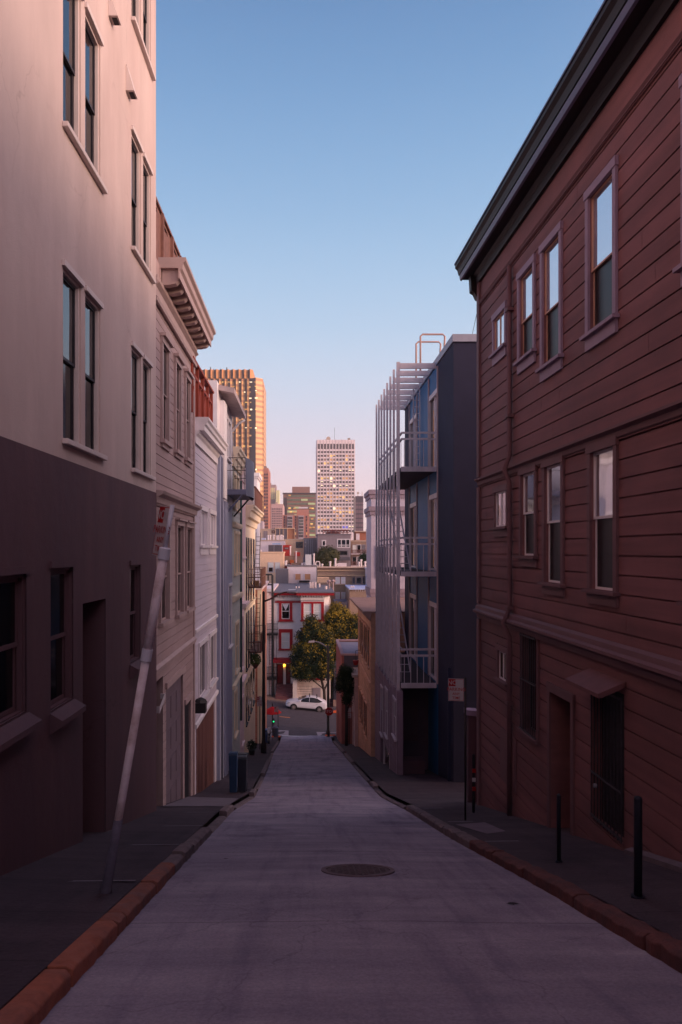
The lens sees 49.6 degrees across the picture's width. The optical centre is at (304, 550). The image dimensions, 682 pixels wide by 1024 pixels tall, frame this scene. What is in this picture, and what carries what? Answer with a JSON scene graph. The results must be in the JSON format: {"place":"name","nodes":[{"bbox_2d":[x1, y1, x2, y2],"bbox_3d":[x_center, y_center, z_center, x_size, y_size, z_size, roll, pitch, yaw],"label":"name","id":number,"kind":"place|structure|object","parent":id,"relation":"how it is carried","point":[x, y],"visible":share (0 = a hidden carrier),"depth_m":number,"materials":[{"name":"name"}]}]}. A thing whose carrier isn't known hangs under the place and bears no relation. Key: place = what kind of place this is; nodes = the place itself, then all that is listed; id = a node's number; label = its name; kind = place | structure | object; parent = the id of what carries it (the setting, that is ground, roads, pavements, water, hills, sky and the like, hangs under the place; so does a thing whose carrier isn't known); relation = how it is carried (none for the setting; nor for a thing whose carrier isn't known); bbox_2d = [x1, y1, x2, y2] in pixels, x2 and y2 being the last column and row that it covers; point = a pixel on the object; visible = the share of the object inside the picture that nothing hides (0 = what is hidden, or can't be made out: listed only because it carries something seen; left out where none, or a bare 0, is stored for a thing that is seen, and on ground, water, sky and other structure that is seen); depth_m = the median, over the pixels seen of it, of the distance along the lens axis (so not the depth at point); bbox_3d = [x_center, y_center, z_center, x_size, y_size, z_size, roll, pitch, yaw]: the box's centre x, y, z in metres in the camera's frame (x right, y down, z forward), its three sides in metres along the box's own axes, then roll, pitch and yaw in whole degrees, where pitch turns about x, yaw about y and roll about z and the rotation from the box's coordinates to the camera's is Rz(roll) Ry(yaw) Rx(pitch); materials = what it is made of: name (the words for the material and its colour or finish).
{"place":"outdoors","nodes":[
{"label":"outdoors","id":0,"kind":"place"},
{"bbox_2d":[0,735,278,1007],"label":"pavement","id":1,"kind":"structure","parent":0,"point":[51,910],"depth_m":8.54,"materials":[{"name":"concrete"}]},
{"bbox_2d":[99,504,174,893],"bbox_3d":[-1.823,1.675,8.000,0.830,4.355,0.146,0,0,0],"label":"sign post","id":2,"kind":"object","parent":1,"relation":"on","point":[163,556],"visible":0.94,"depth_m":7.96,"materials":[{"name":"metal"}]},
{"bbox_2d":[152,506,169,555],"bbox_3d":[-1.574,-0.217,8.143,0.087,0.583,0.462,0,0,-33],"label":"parking sign","id":3,"kind":"object","parent":2,"relation":"attached to","point":[163,512],"visible":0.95,"depth_m":8.17,"materials":[{"name":"white metal"}]},
{"bbox_2d":[165,797,238,805],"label":"driveway slab","id":4,"kind":"structure","parent":1,"relation":"on","point":[198,801],"depth_m":20.43,"materials":[{"name":"concrete"}]},
{"bbox_2d":[229,751,237,792],"bbox_3d":[-2.460,7.687,25.536,0.316,1.448,0.380,0,0,0],"label":"wheelie bin","id":5,"kind":"object","parent":1,"relation":"on","point":[233,769],"visible":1,"depth_m":25.36,"materials":[{"name":"blue plastic"}]},
{"bbox_2d":[238,755,247,791],"bbox_3d":[-2.200,7.918,26.134,0.358,1.308,0.418,0,0,0],"label":"wheelie bin","id":6,"kind":"object","parent":1,"relation":"on","point":[242,773],"visible":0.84,"depth_m":25.95,"materials":[{"name":"grey plastic"}]},
{"bbox_2d":[261,591,296,752],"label":"street lamp","id":7,"kind":"object","parent":1,"relation":"on","point":[263,747],"visible":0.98,"depth_m":47.22,"materials":[{"name":"black metal"}]},
{"bbox_2d":[267,701,335,736],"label":"cross street","id":8,"kind":"structure","parent":0,"point":[303,722],"depth_m":75.59,"materials":[{"name":"asphalt"}]},
{"bbox_2d":[286,693,326,711],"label":"parked car","id":9,"kind":"object","parent":8,"relation":"on","point":[311,702],"visible":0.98,"depth_m":83.10,"materials":[{"name":"white paint"}]},
{"bbox_2d":[267,694,335,705],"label":"pavement","id":10,"kind":"structure","parent":0,"point":[269,697],"depth_m":87.63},
{"bbox_2d":[287,613,336,699],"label":"street tree","id":11,"kind":"object","parent":10,"relation":"on","point":[309,661],"visible":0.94,"depth_m":86.67,"materials":[{"name":"green plant"}]},
{"bbox_2d":[323,601,357,660],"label":"street tree","id":12,"kind":"object","parent":10,"relation":"on","point":[341,621],"visible":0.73,"depth_m":88.22,"materials":[{"name":"green plant"}]},
{"bbox_2d":[0,737,674,1009],"bbox_3d":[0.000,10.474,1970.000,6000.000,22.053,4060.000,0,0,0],"label":"ground","id":13,"kind":"structure","parent":0,"point":[211,820],"depth_m":26.18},
{"bbox_2d":[0,0,155,875],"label":"apartment building","id":14,"kind":"structure","parent":13,"relation":"on","point":[77,314],"depth_m":11.73,"materials":[{"name":"beige paint"}]},
{"bbox_2d":[0,574,22,723],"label":"window","id":15,"kind":"structure","parent":14,"relation":"in","point":[11,586],"depth_m":9.42,"materials":[{"name":"glass"}]},
{"bbox_2d":[51,567,69,709],"bbox_3d":[-3.714,1.275,10.990,0.115,2.050,0.981,0,0,1],"label":"window","id":16,"kind":"structure","parent":14,"relation":"in","point":[60,577],"depth_m":11.22,"materials":[{"name":"glass"}]},
{"bbox_2d":[63,0,78,138],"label":"window","id":17,"kind":"structure","parent":14,"relation":"in","point":[70,7],"depth_m":11.73,"materials":[{"name":"black glass"}]},
{"bbox_2d":[63,269,78,442],"bbox_3d":[-3.707,-2.980,11.475,0.115,2.580,0.851,0,0,1],"label":"window","id":18,"kind":"structure","parent":14,"relation":"in","point":[70,288],"depth_m":11.72,"materials":[{"name":"black glass"}]},
{"bbox_2d":[85,14,98,173],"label":"window","id":19,"kind":"structure","parent":14,"relation":"in","point":[91,44],"depth_m":12.82,"materials":[{"name":"black glass"}]},
{"bbox_2d":[85,294,98,451],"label":"window","id":20,"kind":"structure","parent":14,"relation":"in","point":[91,310],"depth_m":12.82,"materials":[{"name":"black glass"}]},
{"bbox_2d":[130,565,138,661],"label":"window","id":21,"kind":"structure","parent":14,"relation":"in","point":[134,569],"depth_m":15.80,"materials":[{"name":"glass"}]},
{"bbox_2d":[131,134,138,250],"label":"window","id":22,"kind":"structure","parent":14,"relation":"in","point":[134,150],"depth_m":15.85,"materials":[{"name":"black glass"}]},
{"bbox_2d":[131,348,138,468],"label":"window","id":23,"kind":"structure","parent":14,"relation":"in","point":[134,356],"depth_m":15.89,"materials":[{"name":"black glass"}]},
{"bbox_2d":[143,161,148,267],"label":"window","id":24,"kind":"structure","parent":14,"relation":"in","point":[145,172],"depth_m":16.87,"materials":[{"name":"black glass"}]},
{"bbox_2d":[143,361,148,473],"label":"window","id":25,"kind":"structure","parent":14,"relation":"in","point":[145,367],"depth_m":16.87,"materials":[{"name":"black glass"}]},
{"bbox_2d":[143,0,148,54],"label":"window","id":26,"kind":"structure","parent":14,"relation":"in","point":[145,2],"depth_m":16.90,"materials":[{"name":"black glass"}]},
{"bbox_2d":[156,197,215,805],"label":"row house","id":27,"kind":"structure","parent":13,"relation":"on","point":[185,330],"depth_m":20.51,"materials":[{"name":"beige wood"}]},
{"bbox_2d":[158,514,174,626],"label":"window","id":28,"kind":"structure","parent":27,"relation":"in","point":[162,611],"depth_m":19.45,"materials":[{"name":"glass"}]},
{"bbox_2d":[160,332,173,451],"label":"window","id":29,"kind":"structure","parent":27,"relation":"in","point":[166,344],"depth_m":19.07,"materials":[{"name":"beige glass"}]},
{"bbox_2d":[166,676,180,803],"bbox_3d":[-3.697,5.709,20.600,0.065,4.097,2.600,0,0,0],"label":"garage door","id":30,"kind":"structure","parent":27,"relation":"in","point":[173,694],"depth_m":20.61,"materials":[{"name":"paint"}]},
{"bbox_2d":[174,353,184,460],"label":"window","id":31,"kind":"structure","parent":27,"relation":"in","point":[179,362],"depth_m":21.08,"materials":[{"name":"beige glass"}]},
{"bbox_2d":[175,518,187,617],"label":"window","id":32,"kind":"structure","parent":27,"relation":"in","point":[179,522],"depth_m":21.54,"materials":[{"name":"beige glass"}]},
{"bbox_2d":[185,703,188,796],"bbox_3d":[-3.705,6.497,22.850,0.050,3.634,1.100,0,0,0],"label":"door","id":33,"kind":"structure","parent":27,"relation":"in","point":[186,706],"depth_m":23.17,"materials":[{"name":"paint"}]},
{"bbox_2d":[184,368,193,466],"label":"window","id":34,"kind":"structure","parent":27,"relation":"in","point":[188,376],"depth_m":22.55,"materials":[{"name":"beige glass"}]},
{"bbox_2d":[185,521,195,612],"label":"window","id":35,"kind":"structure","parent":27,"relation":"in","point":[190,524],"depth_m":23.21,"materials":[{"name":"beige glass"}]},
{"bbox_2d":[191,356,227,793],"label":"row house","id":36,"kind":"structure","parent":13,"relation":"on","point":[211,444],"depth_m":26.84,"materials":[{"name":"white"}]},
{"bbox_2d":[198,636,209,698],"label":"window","id":37,"kind":"structure","parent":36,"relation":"in","point":[201,645],"depth_m":26.58,"materials":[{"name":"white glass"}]},
{"bbox_2d":[199,505,209,554],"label":"window","id":38,"kind":"structure","parent":36,"relation":"in","point":[203,548],"depth_m":26.58,"materials":[{"name":"white"}]},
{"bbox_2d":[196,702,213,793],"bbox_3d":[-3.680,7.846,27.156,0.060,3.693,5.052,0,0,0],"label":"garage door","id":39,"kind":"structure","parent":36,"relation":"in","point":[205,731],"depth_m":27.17,"materials":[{"name":"brown wood"}]},
{"bbox_2d":[209,509,217,553],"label":"window","id":40,"kind":"structure","parent":36,"relation":"in","point":[212,550],"depth_m":29.16,"materials":[{"name":"white"}]},
{"bbox_2d":[209,628,217,688],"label":"window","id":41,"kind":"structure","parent":36,"relation":"in","point":[211,635],"depth_m":29.22,"materials":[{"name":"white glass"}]},
{"bbox_2d":[199,380,253,780],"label":"row house","id":42,"kind":"structure","parent":13,"relation":"on","point":[227,405],"depth_m":32.60,"materials":[{"name":"grey paint"}]},
{"bbox_2d":[199,367,265,521],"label":"skyscraper","id":43,"kind":"structure","parent":13,"relation":"on","point":[249,435],"depth_m":598.21,"materials":[{"name":"concrete"}]},
{"bbox_2d":[232,446,246,752],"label":"row house","id":44,"kind":"structure","parent":13,"relation":"on","point":[237,592],"depth_m":39.20,"materials":[{"name":"beige paint"}]},
{"bbox_2d":[240,468,249,752],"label":"row house","id":45,"kind":"structure","parent":13,"relation":"on","point":[244,606],"depth_m":43.20,"materials":[{"name":"paint"}]},
{"bbox_2d":[245,473,261,579],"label":"house","id":46,"kind":"structure","parent":13,"relation":"on","point":[257,479],"depth_m":62.80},
{"bbox_2d":[244,486,265,752],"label":"apartment building","id":47,"kind":"structure","parent":13,"relation":"on","point":[254,514],"depth_m":48.55,"materials":[{"name":"beige paint"}]},
{"bbox_2d":[255,581,268,742],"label":"apartment building","id":48,"kind":"structure","parent":13,"relation":"on","point":[258,671],"depth_m":57.97,"materials":[{"name":"paint"}]},
{"bbox_2d":[264,466,270,528],"bbox_3d":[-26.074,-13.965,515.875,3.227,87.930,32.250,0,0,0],"label":"skyscraper","id":49,"kind":"structure","parent":13,"relation":"on","point":[267,497],"depth_m":500.00,"materials":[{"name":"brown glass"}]},
{"bbox_2d":[266,574,278,696],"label":"apartment building","id":50,"kind":"structure","parent":13,"relation":"on","point":[272,586],"depth_m":88.79,"materials":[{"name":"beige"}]},
{"bbox_2d":[260,545,284,582],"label":"rooftop house","id":51,"kind":"structure","parent":13,"relation":"on","point":[272,559],"depth_m":125.00,"materials":[{"name":"beige paint"}]},
{"bbox_2d":[260,528,294,539],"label":"rooftop house","id":52,"kind":"structure","parent":13,"relation":"on","point":[288,533],"depth_m":159.80,"materials":[{"name":"pink paint"}]},
{"bbox_2d":[271,502,283,528],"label":"skyscraper","id":53,"kind":"structure","parent":13,"relation":"on","point":[277,511],"depth_m":450.00,"materials":[{"name":"pink concrete"}]},
{"bbox_2d":[282,507,308,538],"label":"skyscraper","id":54,"kind":"structure","parent":13,"relation":"on","point":[299,522],"depth_m":350.00,"materials":[{"name":"concrete"}]},
{"bbox_2d":[283,487,315,537],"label":"skyscraper","id":55,"kind":"structure","parent":13,"relation":"on","point":[295,499],"depth_m":550.00,"materials":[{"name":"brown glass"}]},
{"bbox_2d":[284,553,319,582],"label":"rooftop house","id":56,"kind":"structure","parent":13,"relation":"on","point":[304,571],"depth_m":118.00,"materials":[{"name":"paint"}]},
{"bbox_2d":[273,579,334,701],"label":"house","id":57,"kind":"structure","parent":13,"relation":"on","point":[290,610],"depth_m":89.86,"materials":[{"name":"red paint"}]},
{"bbox_2d":[278,629,292,649],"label":"window","id":58,"kind":"structure","parent":57,"relation":"in","point":[285,635],"depth_m":89.86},
{"bbox_2d":[300,602,324,620],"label":"window","id":59,"kind":"structure","parent":57,"relation":"in","point":[317,608],"depth_m":88.73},
{"bbox_2d":[312,545,341,565],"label":"garden tree","id":60,"kind":"object","parent":13,"relation":"on","point":[325,555],"visible":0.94,"depth_m":127.13,"materials":[{"name":"green plant"}]},
{"bbox_2d":[316,530,350,565],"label":"rooftop house","id":61,"kind":"structure","parent":13,"relation":"on","point":[340,542],"depth_m":135.00,"materials":[{"name":"paint"}]},
{"bbox_2d":[316,428,354,539],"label":"skyscraper","id":62,"kind":"structure","parent":13,"relation":"on","point":[335,477],"depth_m":750.25,"materials":[{"name":"white concrete"}]},
{"bbox_2d":[316,558,365,698],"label":"rooftop house","id":63,"kind":"structure","parent":13,"relation":"on","point":[342,576],"depth_m":107.00,"materials":[{"name":"paint"}]},
{"bbox_2d":[336,639,357,752],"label":"shop building","id":64,"kind":"structure","parent":13,"relation":"on","point":[346,649],"depth_m":59.92,"materials":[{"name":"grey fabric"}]},
{"bbox_2d":[351,667,357,745],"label":"garage","id":65,"kind":"structure","parent":13,"relation":"on","point":[355,719],"depth_m":54.10,"materials":[{"name":"wood"}]},
{"bbox_2d":[345,585,365,615],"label":"rooftop house","id":66,"kind":"structure","parent":13,"relation":"on","point":[355,590],"depth_m":96.00,"materials":[{"name":"beige paint"}]},
{"bbox_2d":[353,492,362,539],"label":"skyscraper","id":67,"kind":"structure","parent":13,"relation":"on","point":[357,513],"depth_m":600.00,"materials":[{"name":"grey concrete"}]},
{"bbox_2d":[351,531,365,565],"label":"rooftop house","id":68,"kind":"structure","parent":13,"relation":"on","point":[358,544],"depth_m":139.97,"materials":[{"name":"paint"}]},
{"bbox_2d":[349,597,404,756],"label":"house","id":69,"kind":"structure","parent":13,"relation":"on","point":[366,650],"depth_m":47.00,"materials":[{"name":"orange paint"}]},
{"bbox_2d":[364,490,404,596],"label":"apartment building","id":70,"kind":"structure","parent":13,"relation":"on","point":[370,516],"depth_m":57.30,"materials":[{"name":"paint"}]},
{"bbox_2d":[375,333,477,781],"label":"apartment building","id":71,"kind":"structure","parent":13,"relation":"on","point":[419,722],"depth_m":33.55,"materials":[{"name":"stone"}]},
{"bbox_2d":[410,502,415,567],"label":"balcony door","id":72,"kind":"structure","parent":71,"relation":"in","point":[412,506],"depth_m":41.00,"materials":[{"name":"white"}]},
{"bbox_2d":[410,593,415,660],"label":"balcony door","id":73,"kind":"structure","parent":71,"relation":"in","point":[412,597],"depth_m":41.00,"materials":[{"name":"white"}]},
{"bbox_2d":[429,388,436,466],"bbox_3d":[6.062,-5.605,34.285,0.145,3.550,2.330,0,0,0],"label":"balcony door","id":74,"kind":"structure","parent":71,"relation":"in","point":[433,397],"depth_m":34.65,"materials":[{"name":"white"}]},
{"bbox_2d":[429,493,436,570],"bbox_3d":[6.062,-0.865,34.285,0.145,3.550,2.330,0,0,0],"label":"balcony door","id":75,"kind":"structure","parent":71,"relation":"in","point":[432,498],"depth_m":34.65,"materials":[{"name":"white"}]},
{"bbox_2d":[429,601,436,680],"bbox_3d":[6.062,4.175,34.285,0.145,3.550,2.330,0,0,0],"label":"balcony door","id":76,"kind":"structure","parent":71,"relation":"in","point":[432,606],"depth_m":34.65,"materials":[{"name":"white"}]},
{"bbox_2d":[454,0,681,872],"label":"apartment building","id":77,"kind":"structure","parent":13,"relation":"on","point":[568,264],"depth_m":12.01,"materials":[{"name":"red painted wood siding"},{"name":"painted wood trim"},{"name":"glass"}]},
{"bbox_2d":[488,300,506,366],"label":"window","id":78,"kind":"structure","parent":77,"relation":"in","point":[499,318],"depth_m":17.26,"materials":[{"name":"brown"}]},
{"bbox_2d":[489,483,506,536],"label":"window","id":79,"kind":"structure","parent":77,"relation":"in","point":[499,528],"depth_m":17.27,"materials":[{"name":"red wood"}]},
{"bbox_2d":[492,643,506,685],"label":"window","id":80,"kind":"structure","parent":77,"relation":"in","point":[501,651],"depth_m":17.17,"materials":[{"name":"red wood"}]},
{"bbox_2d":[513,253,536,374],"bbox_3d":[4.628,-4.873,15.311,0.214,2.166,1.242,0,0,-1],"label":"window","id":81,"kind":"structure","parent":77,"relation":"in","point":[526,286],"depth_m":15.40,"materials":[{"name":"brown"}]},
{"bbox_2d":[514,463,538,566],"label":"window","id":82,"kind":"structure","parent":77,"relation":"in","point":[530,481],"depth_m":15.28,"materials":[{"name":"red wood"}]},
{"bbox_2d":[516,632,540,743],"bbox_3d":[4.673,2.732,15.100,0.308,2.155,1.220,0,0,0],"label":"window","id":83,"kind":"structure","parent":77,"relation":"in","point":[533,644],"depth_m":15.09,"materials":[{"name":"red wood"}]},
{"bbox_2d":[535,220,563,382],"bbox_3d":[4.653,-4.623,13.855,0.233,2.666,1.250,0,0,0],"label":"window","id":84,"kind":"structure","parent":77,"relation":"in","point":[554,253],"depth_m":13.93,"materials":[{"name":"brown"}]},
{"bbox_2d":[537,453,565,596],"bbox_3d":[4.655,-0.458,13.750,0.233,2.576,1.220,0,0,0],"label":"window","id":85,"kind":"structure","parent":77,"relation":"in","point":[556,473],"depth_m":13.82,"materials":[{"name":"brown wood"}]},
{"bbox_2d":[579,155,619,351],"bbox_3d":[4.695,-4.613,11.626,0.214,2.646,1.272,0,0,-1],"label":"window","id":86,"kind":"structure","parent":77,"relation":"in","point":[604,203],"depth_m":11.66,"materials":[{"name":"brown"}]},
{"bbox_2d":[581,435,620,606],"bbox_3d":[4.694,-0.443,11.575,0.233,2.586,1.210,0,0,0],"label":"window","id":87,"kind":"structure","parent":77,"relation":"in","point":[605,462],"depth_m":11.62,"materials":[{"name":"brown wood"}]},
{"bbox_2d":[590,692,623,843],"bbox_3d":[4.766,3.253,11.425,0.291,2.227,1.130,0,0,0],"label":"door","id":88,"kind":"structure","parent":77,"relation":"in","point":[612,778],"depth_m":11.47,"materials":[{"name":"paint"}]},
{"bbox_2d":[672,73,681,287],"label":"window","id":89,"kind":"structure","parent":77,"relation":"in","point":[678,269],"depth_m":9.18,"materials":[{"name":"brown"}]},
{"bbox_2d":[40,735,681,1023],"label":"road","id":90,"kind":"structure","parent":0,"point":[268,921],"depth_m":6.63,"materials":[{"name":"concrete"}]},
{"bbox_2d":[0,969,70,1023],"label":"kerb","id":91,"kind":"structure","parent":90,"relation":"on","point":[39,996],"depth_m":4.80,"materials":[{"name":"concrete"}]},
{"bbox_2d":[47,921,117,987],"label":"kerb","id":92,"kind":"structure","parent":90,"relation":"on","point":[76,959],"depth_m":5.89,"materials":[{"name":"concrete"}]},
{"bbox_2d":[98,912,125,935],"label":"kerb","id":93,"kind":"structure","parent":90,"relation":"on","point":[118,919],"depth_m":6.92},
{"bbox_2d":[108,883,155,925],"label":"kerb","id":94,"kind":"structure","parent":90,"relation":"on","point":[132,903],"depth_m":7.75,"materials":[{"name":"concrete"}]},
{"bbox_2d":[141,862,174,893],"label":"kerb","id":95,"kind":"structure","parent":90,"relation":"on","point":[160,875],"depth_m":9.13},
{"bbox_2d":[184,827,210,852],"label":"kerb","id":96,"kind":"structure","parent":90,"relation":"on","point":[198,838],"depth_m":12.90,"materials":[{"name":"concrete"}]},
{"bbox_2d":[321,864,394,876],"bbox_3d":[0.730,4.387,10.044,1.000,0.077,1.000,0,-15,0],"label":"manhole cover","id":97,"kind":"object","parent":90,"relation":"on","point":[358,870],"visible":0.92,"depth_m":9.97,"materials":[{"name":"metal"}]},
{"bbox_2d":[443,826,478,848],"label":"kerb","id":98,"kind":"structure","parent":90,"relation":"on","point":[457,835],"depth_m":13.18,"materials":[{"name":"concrete"}]},
{"bbox_2d":[469,840,503,860],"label":"kerb","id":99,"kind":"structure","parent":90,"relation":"on","point":[486,850],"depth_m":11.60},
{"bbox_2d":[492,851,531,877],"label":"kerb","id":100,"kind":"structure","parent":90,"relation":"on","point":[510,863],"depth_m":10.26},
{"bbox_2d":[523,866,589,907],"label":"kerb","id":101,"kind":"structure","parent":90,"relation":"on","point":[564,891],"depth_m":8.62,"materials":[{"name":"concrete"}]},
{"bbox_2d":[574,895,662,950],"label":"kerb","id":102,"kind":"structure","parent":90,"relation":"on","point":[620,923],"depth_m":6.96,"materials":[{"name":"concrete"}]},
{"bbox_2d":[646,933,681,973],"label":"kerb","id":103,"kind":"structure","parent":90,"relation":"on","point":[665,948],"depth_m":6.00,"materials":[{"name":"concrete"}]},
{"bbox_2d":[156,0,603,530],"label":"sky","id":104,"kind":"structure","parent":0,"point":[325,169],"materials":[{"name":"blue"}]},
{"bbox_2d":[333,735,681,940],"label":"pavement","id":105,"kind":"structure","parent":0,"point":[605,873],"depth_m":11.06,"materials":[{"name":"concrete"}]},
{"bbox_2d":[332,662,355,745],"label":"street tree","id":106,"kind":"object","parent":105,"relation":"on","point":[344,681],"visible":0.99,"depth_m":54.95,"materials":[{"name":"green plant"}]},
{"bbox_2d":[464,677,465,819],"bbox_3d":[3.380,4.213,15.450,0.041,3.106,0.041,0,0,23],"label":"sign post","id":107,"kind":"object","parent":105,"relation":"on","point":[464,748],"visible":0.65,"depth_m":15.44,"materials":[{"name":"black metal"}]},
{"bbox_2d":[447,678,463,700],"bbox_3d":[3.180,2.915,15.418,0.385,0.483,0.016,0,0,-3],"label":"parking sign","id":108,"kind":"object","parent":107,"relation":"attached to","point":[455,688],"visible":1,"depth_m":15.42,"materials":[{"name":"white metal"}]},
{"bbox_2d":[466,708,476,801],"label":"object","id":109,"kind":"structure","parent":105,"relation":"on","point":[471,713],"depth_m":20.20,"materials":[{"name":"paint"}]},
{"bbox_2d":[631,796,644,898],"bbox_3d":[3.500,3.160,7.720,0.143,1.172,0.139,0,0,0],"label":"bollard","id":110,"kind":"object","parent":105,"relation":"on","point":[637,893],"visible":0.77,"depth_m":7.68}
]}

